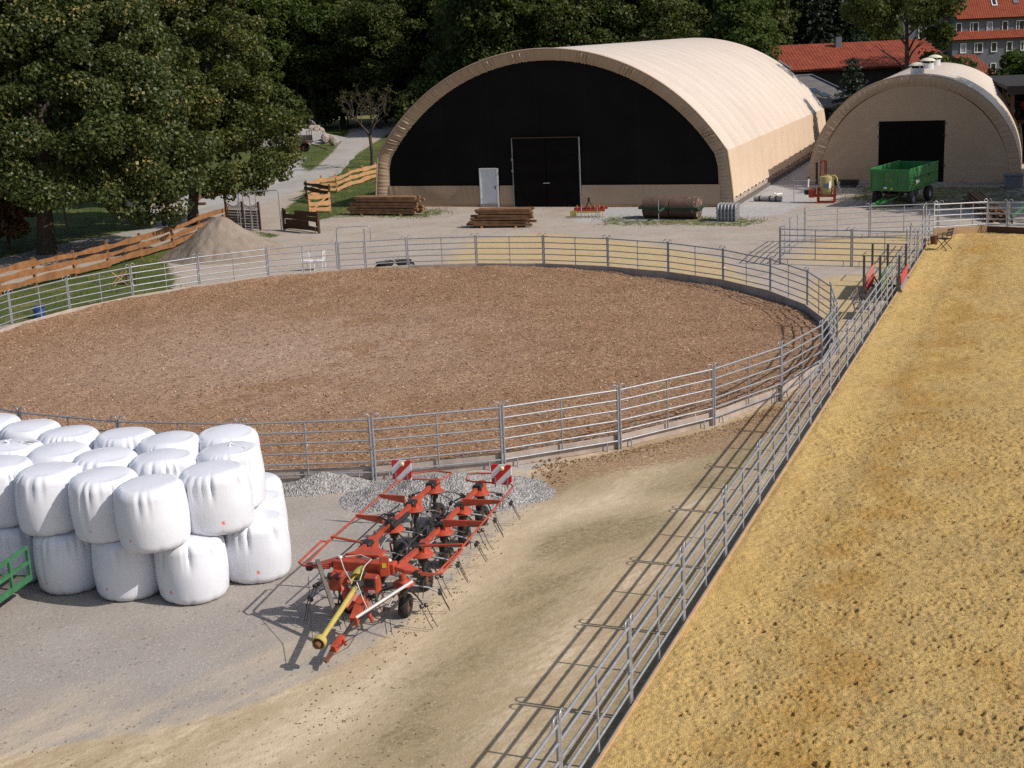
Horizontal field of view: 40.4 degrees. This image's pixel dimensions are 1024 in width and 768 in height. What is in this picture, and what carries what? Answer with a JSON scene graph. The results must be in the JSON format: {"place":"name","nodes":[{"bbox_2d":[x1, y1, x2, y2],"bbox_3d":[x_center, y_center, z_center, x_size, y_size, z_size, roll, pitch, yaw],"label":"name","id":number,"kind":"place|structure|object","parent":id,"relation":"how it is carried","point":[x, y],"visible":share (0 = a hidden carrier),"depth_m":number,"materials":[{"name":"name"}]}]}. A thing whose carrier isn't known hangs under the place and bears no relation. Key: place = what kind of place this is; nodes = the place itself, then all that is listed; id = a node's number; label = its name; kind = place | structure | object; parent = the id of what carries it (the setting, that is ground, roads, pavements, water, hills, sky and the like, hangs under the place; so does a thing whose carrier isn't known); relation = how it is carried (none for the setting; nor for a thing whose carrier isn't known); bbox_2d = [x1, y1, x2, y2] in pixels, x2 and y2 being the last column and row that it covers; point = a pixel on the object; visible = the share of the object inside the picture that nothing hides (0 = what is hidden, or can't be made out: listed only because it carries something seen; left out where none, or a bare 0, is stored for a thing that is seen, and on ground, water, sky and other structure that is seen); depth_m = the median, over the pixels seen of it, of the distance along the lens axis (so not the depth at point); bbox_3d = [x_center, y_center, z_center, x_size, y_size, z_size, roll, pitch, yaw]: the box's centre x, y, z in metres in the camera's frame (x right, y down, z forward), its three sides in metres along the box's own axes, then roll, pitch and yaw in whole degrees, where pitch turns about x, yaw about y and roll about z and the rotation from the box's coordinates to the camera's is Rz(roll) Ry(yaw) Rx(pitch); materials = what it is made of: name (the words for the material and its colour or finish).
{"place":"outdoors","nodes":[
{"label":"outdoors","id":0,"kind":"place"},
{"bbox_2d":[0,438,43,456],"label":"wrapped bale","id":1,"kind":"object","parent":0,"point":[19,447],"visible":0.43,"depth_m":27.43},
{"bbox_2d":[0,419,60,439],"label":"wrapped bale","id":2,"kind":"object","parent":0,"point":[33,428],"visible":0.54,"depth_m":28.75},
{"bbox_2d":[0,122,397,267],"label":"road","id":3,"kind":"structure","parent":0,"point":[345,153],"depth_m":95.09,"materials":[{"name":"grey asphalt"}]},
{"bbox_2d":[1,109,397,148],"bbox_3d":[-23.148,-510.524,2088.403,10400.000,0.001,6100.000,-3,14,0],"label":"field","id":4,"kind":"structure","parent":0,"point":[365,118],"depth_m":180.28,"materials":[{"name":"green plant"}]},
{"bbox_2d":[985,48,1023,75],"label":"bush","id":5,"kind":"object","parent":4,"relation":"on","point":[1009,58],"visible":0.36,"depth_m":146.54,"materials":[{"name":"green plant"}]},
{"bbox_2d":[0,124,1023,767],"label":"ground","id":6,"kind":"structure","parent":0,"point":[526,632],"depth_m":25.01,"materials":[{"name":"grey concrete"}]},
{"bbox_2d":[0,545,32,602],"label":"gate","id":7,"kind":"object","parent":6,"relation":"on","point":[11,583],"visible":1,"depth_m":25.23,"materials":[{"name":"green metal"}]},
{"bbox_2d":[0,177,36,248],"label":"copper tree","id":8,"kind":"object","parent":6,"relation":"on","point":[14,227],"visible":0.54,"depth_m":72.07,"materials":[{"name":"red plant"}]},
{"bbox_2d":[0,526,37,583],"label":"wrapped bale","id":9,"kind":"object","parent":6,"relation":"on","point":[13,540],"visible":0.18,"depth_m":26.13},
{"bbox_2d":[0,455,33,528],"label":"wrapped bale","id":10,"kind":"object","parent":9,"relation":"on","point":[12,467],"visible":0.52,"depth_m":26.03},
{"bbox_2d":[8,276,71,326],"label":"fence panel","id":11,"kind":"object","parent":6,"relation":"on","point":[47,316],"visible":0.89,"depth_m":51.93,"materials":[{"name":"metal"}]},
{"bbox_2d":[33,530,95,594],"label":"wrapped bale","id":12,"kind":"object","parent":6,"relation":"on","point":[63,564],"visible":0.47,"depth_m":25.67},
{"bbox_2d":[14,461,82,536],"bbox_3d":[-8.613,2.116,26.005,1.294,1.185,1.319,-7,13,-19],"label":"wrapped bale","id":13,"kind":"object","parent":12,"relation":"on","point":[42,501],"visible":0.82,"depth_m":25.46},
{"bbox_2d":[66,264,134,311],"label":"fence panel","id":14,"kind":"object","parent":6,"relation":"on","point":[86,306],"visible":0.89,"depth_m":54.30,"materials":[{"name":"metal"}]},
{"bbox_2d":[0,0,224,254],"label":"maple tree","id":15,"kind":"object","parent":6,"relation":"on","point":[118,93],"visible":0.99,"depth_m":66.25,"materials":[{"name":"green plant"}]},
{"bbox_2d":[0,206,228,294],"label":"rail fence","id":16,"kind":"object","parent":6,"relation":"on","point":[32,262],"visible":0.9,"depth_m":64.47,"materials":[{"name":"orange wood"}]},
{"bbox_2d":[91,541,158,601],"bbox_3d":[-7.094,3.278,25.784,1.288,1.185,1.324,4,16,26],"label":"wrapped bale","id":17,"kind":"object","parent":6,"relation":"on","point":[121,573],"visible":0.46,"depth_m":25.24},
{"bbox_2d":[68,466,137,543],"bbox_3d":[-7.451,2.185,25.517,1.288,1.185,1.324,0,15,14],"label":"wrapped bale","id":18,"kind":"object","parent":17,"relation":"on","point":[90,495],"visible":0.77,"depth_m":24.98},
{"bbox_2d":[130,254,200,296],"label":"fence panel","id":19,"kind":"object","parent":6,"relation":"on","point":[157,292],"visible":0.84,"depth_m":56.46,"materials":[{"name":"metal"}]},
{"bbox_2d":[0,151,376,328],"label":"grass","id":20,"kind":"structure","parent":6,"relation":"on","point":[360,183],"depth_m":63.36,"materials":[{"name":"green plant"}]},
{"bbox_2d":[154,533,228,604],"bbox_3d":[-5.867,3.298,25.484,1.327,1.185,1.285,5,16,28],"label":"wrapped bale","id":21,"kind":"object","parent":6,"relation":"on","point":[193,569],"visible":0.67,"depth_m":24.98},
{"bbox_2d":[113,474,190,553],"bbox_3d":[-6.428,2.292,24.902,1.288,1.185,1.324,3,16,27],"label":"wrapped bale","id":22,"kind":"object","parent":21,"relation":"on","point":[152,513],"visible":1,"depth_m":24.41},
{"bbox_2d":[179,460,253,535],"bbox_3d":[-5.450,2.071,25.612,1.327,1.185,1.285,-8,15,-18],"label":"wrapped bale","id":23,"kind":"object","parent":21,"relation":"on","point":[219,493],"visible":0.89,"depth_m":25.12},
{"bbox_2d":[110,0,307,224],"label":"maple tree","id":24,"kind":"object","parent":6,"relation":"on","point":[226,103],"visible":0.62,"depth_m":77.69,"materials":[{"name":"green plant"}]},
{"bbox_2d":[158,216,290,264],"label":"sand heap","id":25,"kind":"object","parent":6,"relation":"on","point":[218,235],"visible":0.92,"depth_m":65.95,"materials":[{"name":"beige sand"}]},
{"bbox_2d":[223,509,290,583],"bbox_3d":[-4.863,3.044,26.318,1.326,1.185,1.285,-5,14,-11],"label":"wrapped bale","id":26,"kind":"object","parent":6,"relation":"on","point":[258,549],"visible":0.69,"depth_m":25.81},
{"bbox_2d":[231,0,304,122],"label":"broadleaf tree","id":27,"kind":"object","parent":6,"relation":"on","point":[275,45],"visible":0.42,"depth_m":156.81,"materials":[{"name":"green plant"}]},
{"bbox_2d":[254,489,287,524],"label":"wrapped bale","id":28,"kind":"object","parent":6,"relation":"on","point":[274,500],"visible":0.17,"depth_m":27.19},
{"bbox_2d":[196,441,265,507],"bbox_3d":[-5.409,1.745,26.784,1.315,1.245,1.292,-12,15,-28],"label":"wrapped bale","id":29,"kind":"object","parent":28,"relation":"on","point":[247,455],"visible":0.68,"depth_m":26.49},
{"bbox_2d":[265,472,283,496],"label":"wrapped bale","id":30,"kind":"object","parent":6,"relation":"on","point":[274,482],"visible":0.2,"depth_m":28.40},
{"bbox_2d":[198,424,259,451],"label":"wrapped bale","id":31,"kind":"object","parent":30,"relation":"on","point":[211,436],"visible":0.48,"depth_m":27.65},
{"bbox_2d":[248,83,313,129],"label":"bush","id":32,"kind":"object","parent":6,"relation":"on","point":[282,95],"visible":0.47,"depth_m":153.67,"materials":[{"name":"green plant"}]},
{"bbox_2d":[281,208,320,233],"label":"plank gate","id":33,"kind":"structure","parent":6,"relation":"on","point":[302,220],"depth_m":74.80,"materials":[{"name":"brown wood"}]},
{"bbox_2d":[257,0,346,124],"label":"broadleaf tree","id":34,"kind":"object","parent":6,"relation":"on","point":[311,11],"visible":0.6,"depth_m":160.21,"materials":[{"name":"green plant"}]},
{"bbox_2d":[238,413,374,482],"bbox_3d":[-4.674,1.490,31.638,3.007,1.619,0.184,-2,14,2],"label":"fence panel","id":35,"kind":"object","parent":6,"relation":"on","point":[292,475],"visible":0.72,"depth_m":31.67,"materials":[{"name":"metal"}]},
{"bbox_2d":[282,471,377,496],"bbox_3d":[-4.308,2.176,31.452,3.000,0.410,1.350,-3,14,-3],"label":"gravel heap","id":36,"kind":"object","parent":6,"relation":"on","point":[323,483],"visible":0.87,"depth_m":31.21,"materials":[{"name":"grey gravel"}]},
{"bbox_2d":[300,0,366,127],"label":"broadleaf tree","id":37,"kind":"object","parent":6,"relation":"on","point":[335,71],"visible":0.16,"depth_m":163.53,"materials":[{"name":"green plant"}]},
{"bbox_2d":[305,162,376,194],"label":"rail fence","id":38,"kind":"object","parent":6,"relation":"on","point":[335,178],"visible":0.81,"depth_m":96.83,"materials":[{"name":"brown wood"}]},
{"bbox_2d":[310,78,375,126],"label":"bush","id":39,"kind":"object","parent":6,"relation":"on","point":[328,109],"visible":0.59,"depth_m":164.54,"materials":[{"name":"green plant"}]},
{"bbox_2d":[330,0,413,128],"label":"broadleaf tree","id":40,"kind":"object","parent":6,"relation":"on","point":[370,34],"visible":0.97,"depth_m":157.23,"materials":[{"name":"green plant"}]},
{"bbox_2d":[336,225,407,270],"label":"gate panel","id":41,"kind":"structure","parent":6,"relation":"on","point":[366,258],"depth_m":59.88,"materials":[{"name":"metal"}]},
{"bbox_2d":[335,82,410,165],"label":"bare tree","id":42,"kind":"object","parent":6,"relation":"on","point":[369,95],"visible":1,"depth_m":111.13,"materials":[{"name":"brown plant"}]},
{"bbox_2d":[369,0,440,91],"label":"broadleaf tree","id":43,"kind":"object","parent":6,"relation":"on","point":[415,69],"visible":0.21,"depth_m":160.71,"materials":[{"name":"green plant"}]},
{"bbox_2d":[298,460,519,663],"bbox_3d":[-1.932,2.975,25.526,2.818,1.456,7.824,2,15,16],"label":"hay tedder","id":44,"kind":"object","parent":6,"relation":"on","point":[369,574],"visible":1,"depth_m":25.04,"materials":[{"name":"red paint"}]},
{"bbox_2d":[0,265,828,469],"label":"round pen base","id":45,"kind":"object","parent":6,"relation":"on","point":[207,410],"visible":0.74,"depth_m":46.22,"materials":[{"name":"brown wood"}]},
{"bbox_2d":[393,74,441,120],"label":"bush","id":46,"kind":"object","parent":6,"relation":"on","point":[420,86],"visible":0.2,"depth_m":145.27,"materials":[{"name":"green plant"}]},
{"bbox_2d":[370,402,502,480],"bbox_3d":[-1.702,1.303,31.844,3.007,1.619,0.184,-5,14,-10],"label":"fence panel","id":47,"kind":"object","parent":6,"relation":"on","point":[470,463],"visible":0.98,"depth_m":31.92,"materials":[{"name":"metal"}]},
{"bbox_2d":[406,233,476,267],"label":"fence panel","id":48,"kind":"object","parent":6,"relation":"on","point":[444,265],"visible":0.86,"depth_m":59.91,"materials":[{"name":"metal"}]},
{"bbox_2d":[338,472,556,515],"bbox_3d":[-1.334,2.177,30.645,5.160,0.541,3.096,-2,14,3],"label":"gravel heap","id":49,"kind":"object","parent":6,"relation":"on","point":[526,490],"visible":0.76,"depth_m":30.21,"materials":[{"name":"grey gravel"}]},
{"bbox_2d":[420,0,533,80],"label":"broadleaf tree","id":50,"kind":"object","parent":6,"relation":"on","point":[442,69],"visible":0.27,"depth_m":144.15,"materials":[{"name":"green plant"}]},
{"bbox_2d":[441,0,563,70],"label":"broadleaf tree","id":51,"kind":"object","parent":6,"relation":"on","point":[481,8],"visible":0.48,"depth_m":141.71,"materials":[{"name":"green plant"}]},
{"bbox_2d":[476,233,543,266],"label":"fence panel","id":52,"kind":"object","parent":6,"relation":"on","point":[517,264],"visible":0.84,"depth_m":59.29,"materials":[{"name":"metal"}]},
{"bbox_2d":[501,385,619,466],"bbox_3d":[1.159,0.977,32.633,3.007,1.619,0.184,-8,15,-21],"label":"fence panel","id":53,"kind":"object","parent":6,"relation":"on","point":[562,450],"visible":0.95,"depth_m":32.69,"materials":[{"name":"metal"}]},
{"bbox_2d":[543,233,607,270],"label":"fence panel","id":54,"kind":"object","parent":6,"relation":"on","point":[588,267],"visible":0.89,"depth_m":58.12,"materials":[{"name":"metal"}]},
{"bbox_2d":[526,0,634,47],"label":"broadleaf tree","id":55,"kind":"object","parent":6,"relation":"on","point":[587,25],"visible":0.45,"depth_m":141.13,"materials":[{"name":"green plant"}]},
{"bbox_2d":[557,620,637,767],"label":"fence panel","id":56,"kind":"object","parent":6,"relation":"on","point":[610,740],"visible":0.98,"depth_m":18.75,"materials":[{"name":"metal"}]},
{"bbox_2d":[375,38,825,206],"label":"arched hall","id":57,"kind":"structure","parent":6,"relation":"on","point":[710,122],"depth_m":80.69,"materials":[{"name":"beige fabric"}]},
{"bbox_2d":[479,168,499,206],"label":"side door","id":58,"kind":"structure","parent":57,"relation":"in","point":[488,177],"depth_m":81.98,"materials":[{"name":"white metal"}]},
{"bbox_2d":[511,138,546,205],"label":"door leaf","id":59,"kind":"structure","parent":57,"relation":"in","point":[529,157],"depth_m":80.85,"materials":[{"name":"metal"}]},
{"bbox_2d":[545,137,580,205],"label":"door leaf","id":60,"kind":"structure","parent":57,"relation":"in","point":[562,154],"depth_m":80.16,"materials":[{"name":"metal"}]},
{"bbox_2d":[607,235,668,278],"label":"fence panel","id":61,"kind":"object","parent":6,"relation":"on","point":[644,272],"visible":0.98,"depth_m":56.46,"materials":[{"name":"metal"}]},
{"bbox_2d":[606,0,711,42],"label":"broadleaf tree","id":62,"kind":"object","parent":6,"relation":"on","point":[667,19],"visible":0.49,"depth_m":140.25,"materials":[{"name":"green plant"}]},
{"bbox_2d":[629,546,689,703],"bbox_3d":[2.267,3.740,21.367,0.184,1.619,3.016,3,15,21],"label":"fence panel","id":63,"kind":"object","parent":6,"relation":"on","point":[646,684],"visible":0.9,"depth_m":21.33,"materials":[{"name":"metal"}]},
{"bbox_2d":[533,406,797,477],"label":"bark litter","id":64,"kind":"object","parent":6,"relation":"on","point":[771,410],"visible":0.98,"depth_m":33.69,"materials":[{"name":"brown wood"}]},
{"bbox_2d":[618,364,713,448],"bbox_3d":[3.788,0.523,33.972,3.007,1.619,0.184,-12,17,-32],"label":"fence panel","id":65,"kind":"object","parent":6,"relation":"on","point":[632,438],"visible":1,"depth_m":34.02,"materials":[{"name":"metal"}]},
{"bbox_2d":[638,196,705,220],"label":"land roller","id":66,"kind":"object","parent":6,"relation":"on","point":[658,207],"visible":0.99,"depth_m":73.18,"materials":[{"name":"green paint"}]},
{"bbox_2d":[667,240,722,286],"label":"fence panel","id":67,"kind":"object","parent":6,"relation":"on","point":[693,278],"visible":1,"depth_m":54.40,"materials":[{"name":"metal"}]},
{"bbox_2d":[683,489,730,620],"bbox_3d":[3.367,3.013,24.077,0.184,1.619,3.016,3,15,21],"label":"fence panel","id":68,"kind":"object","parent":6,"relation":"on","point":[710,583],"visible":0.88,"depth_m":24.07,"materials":[{"name":"metal"}]},
{"bbox_2d":[700,0,784,61],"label":"broadleaf tree","id":69,"kind":"object","parent":6,"relation":"on","point":[737,21],"visible":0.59,"depth_m":122.63,"materials":[{"name":"green plant"}]},
{"bbox_2d":[725,442,763,556],"bbox_3d":[4.468,2.287,26.787,0.184,1.619,3.016,3,15,21],"label":"fence panel","id":70,"kind":"object","parent":6,"relation":"on","point":[749,523],"visible":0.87,"depth_m":26.79,"materials":[{"name":"metal"}]},
{"bbox_2d":[721,246,769,298],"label":"fence panel","id":71,"kind":"object","parent":6,"relation":"on","point":[752,290],"visible":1,"depth_m":51.91,"materials":[{"name":"metal"}]},
{"bbox_2d":[711,342,781,425],"bbox_3d":[6.076,-0.039,35.805,0.184,1.619,3.007,11,19,43],"label":"fence panel","id":72,"kind":"object","parent":6,"relation":"on","point":[744,406],"visible":1,"depth_m":35.85,"materials":[{"name":"metal"}]},
{"bbox_2d":[696,0,802,44],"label":"broadleaf tree","id":73,"kind":"object","parent":6,"relation":"on","point":[781,15],"visible":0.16,"depth_m":142.30,"materials":[{"name":"green plant"}]},
{"bbox_2d":[759,404,791,503],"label":"fence panel","id":74,"kind":"object","parent":6,"relation":"on","point":[784,468],"visible":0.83,"depth_m":29.52,"materials":[{"name":"metal"}]},
{"bbox_2d":[768,256,807,310],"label":"fence panel","id":75,"kind":"object","parent":6,"relation":"on","point":[774,296],"visible":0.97,"depth_m":49.24,"materials":[{"name":"metal"}]},
{"bbox_2d":[779,320,822,399],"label":"fence panel","id":76,"kind":"object","parent":6,"relation":"on","point":[794,384],"visible":0.94,"depth_m":38.01,"materials":[{"name":"metal"}]},
{"bbox_2d":[787,372,814,459],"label":"fence panel","id":77,"kind":"object","parent":6,"relation":"on","point":[801,441],"visible":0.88,"depth_m":32.24,"materials":[{"name":"metal"}]},
{"bbox_2d":[779,226,851,265],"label":"fence panel","id":78,"kind":"object","parent":6,"relation":"on","point":[815,242],"visible":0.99,"depth_m":57.22,"materials":[{"name":"metal"}]},
{"bbox_2d":[793,160,839,202],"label":"field sprayer","id":79,"kind":"object","parent":6,"relation":"on","point":[826,188],"visible":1,"depth_m":77.00,"materials":[{"name":"plastic"}]},
{"bbox_2d":[796,0,839,44],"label":"spruce tree","id":80,"kind":"object","parent":6,"relation":"on","point":[816,27],"visible":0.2,"depth_m":142.92,"materials":[{"name":"green plant"}]},
{"bbox_2d":[796,74,848,119],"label":"felt roof shed","id":81,"kind":"structure","parent":6,"relation":"on","point":[823,90],"depth_m":114.95,"materials":[{"name":"grey stone"}]},
{"bbox_2d":[811,345,833,424],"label":"fence panel","id":82,"kind":"object","parent":6,"relation":"on","point":[819,393],"visible":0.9,"depth_m":34.93,"materials":[{"name":"metal"}]},
{"bbox_2d":[825,0,873,41],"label":"spruce tree","id":83,"kind":"object","parent":6,"relation":"on","point":[852,32],"visible":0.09,"depth_m":146.68,"materials":[{"name":"green plant"}]},
{"bbox_2d":[826,54,878,152],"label":"spruce tree","id":84,"kind":"object","parent":6,"relation":"on","point":[851,84],"visible":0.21,"depth_m":103.60,"materials":[{"name":"green plant"}]},
{"bbox_2d":[766,37,944,89],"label":"tiled barn","id":85,"kind":"structure","parent":6,"relation":"on","point":[825,61],"depth_m":127.07,"materials":[{"name":"red tile"}]},
{"bbox_2d":[838,0,967,69],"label":"ash tree","id":86,"kind":"object","parent":6,"relation":"on","point":[872,16],"visible":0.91,"depth_m":107.67,"materials":[{"name":"green plant"}]},
{"bbox_2d":[870,160,937,206],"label":"tipping trailer","id":87,"kind":"object","parent":6,"relation":"on","point":[895,180],"visible":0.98,"depth_m":74.11,"materials":[{"name":"green paint"}]},
{"bbox_2d":[808,55,1022,184],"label":"arched hall","id":88,"kind":"structure","parent":6,"relation":"on","point":[934,108],"depth_m":83.23,"materials":[{"name":"fabric"}]},
{"bbox_2d":[877,121,911,165],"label":"door leaf","id":89,"kind":"structure","parent":88,"relation":"in","point":[894,136],"depth_m":83.76,"materials":[{"name":"metal"}]},
{"bbox_2d":[911,120,945,181],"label":"door leaf","id":90,"kind":"structure","parent":88,"relation":"in","point":[927,135],"depth_m":83.13,"materials":[{"name":"metal"}]},
{"bbox_2d":[989,75,1023,162],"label":"machine shed","id":91,"kind":"structure","parent":6,"relation":"on","point":[1012,86],"depth_m":96.58,"materials":[{"name":"brown wood"}]},
{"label":"wrapped bale","id":92,"kind":"object","parent":6,"relation":"on","visible":0},
{"bbox_2d":[129,448,196,477],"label":"wrapped bale","id":93,"kind":"object","parent":92,"relation":"on","point":[175,461],"visible":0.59,"depth_m":26.06},
{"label":"wrapped bale","id":94,"kind":"object","parent":6,"relation":"on","visible":0},
{"bbox_2d":[72,447,137,470],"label":"wrapped bale","id":95,"kind":"object","parent":94,"relation":"on","point":[105,456],"visible":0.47,"depth_m":26.41},
{"bbox_2d":[597,232,1023,767],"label":"riding arena ground","id":96,"kind":"structure","parent":0,"point":[861,605],"depth_m":24.08,"materials":[{"name":"yellow sand"}]},
{"bbox_2d":[933,199,987,236],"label":"fence panel","id":97,"kind":"object","parent":96,"relation":"on","point":[966,229],"visible":0.94,"depth_m":62.05,"materials":[{"name":"metal"}]},
{"bbox_2d":[898,0,1023,72],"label":"house","id":98,"kind":"structure","parent":0,"point":[990,32],"depth_m":194.87,"materials":[{"name":"red paint"}]},
{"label":"wrapped bale","id":99,"kind":"object","parent":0,"visible":0},
{"bbox_2d":[27,441,90,464],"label":"wrapped bale","id":100,"kind":"object","parent":99,"relation":"on","point":[67,451],"visible":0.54,"depth_m":26.94},
{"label":"wrapped bale","id":101,"kind":"object","parent":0,"visible":0},
{"bbox_2d":[94,427,154,451],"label":"wrapped bale","id":102,"kind":"object","parent":101,"relation":"on","point":[131,438],"visible":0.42,"depth_m":27.77},
{"bbox_2d":[136,430,198,455],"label":"wrapped bale","id":103,"kind":"object","parent":101,"relation":"on","point":[185,440],"visible":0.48,"depth_m":27.36},
{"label":"wrapped bale","id":104,"kind":"object","parent":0,"visible":0},
{"bbox_2d":[37,425,99,449],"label":"wrapped bale","id":105,"kind":"object","parent":104,"relation":"on","point":[86,434],"visible":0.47,"depth_m":28.16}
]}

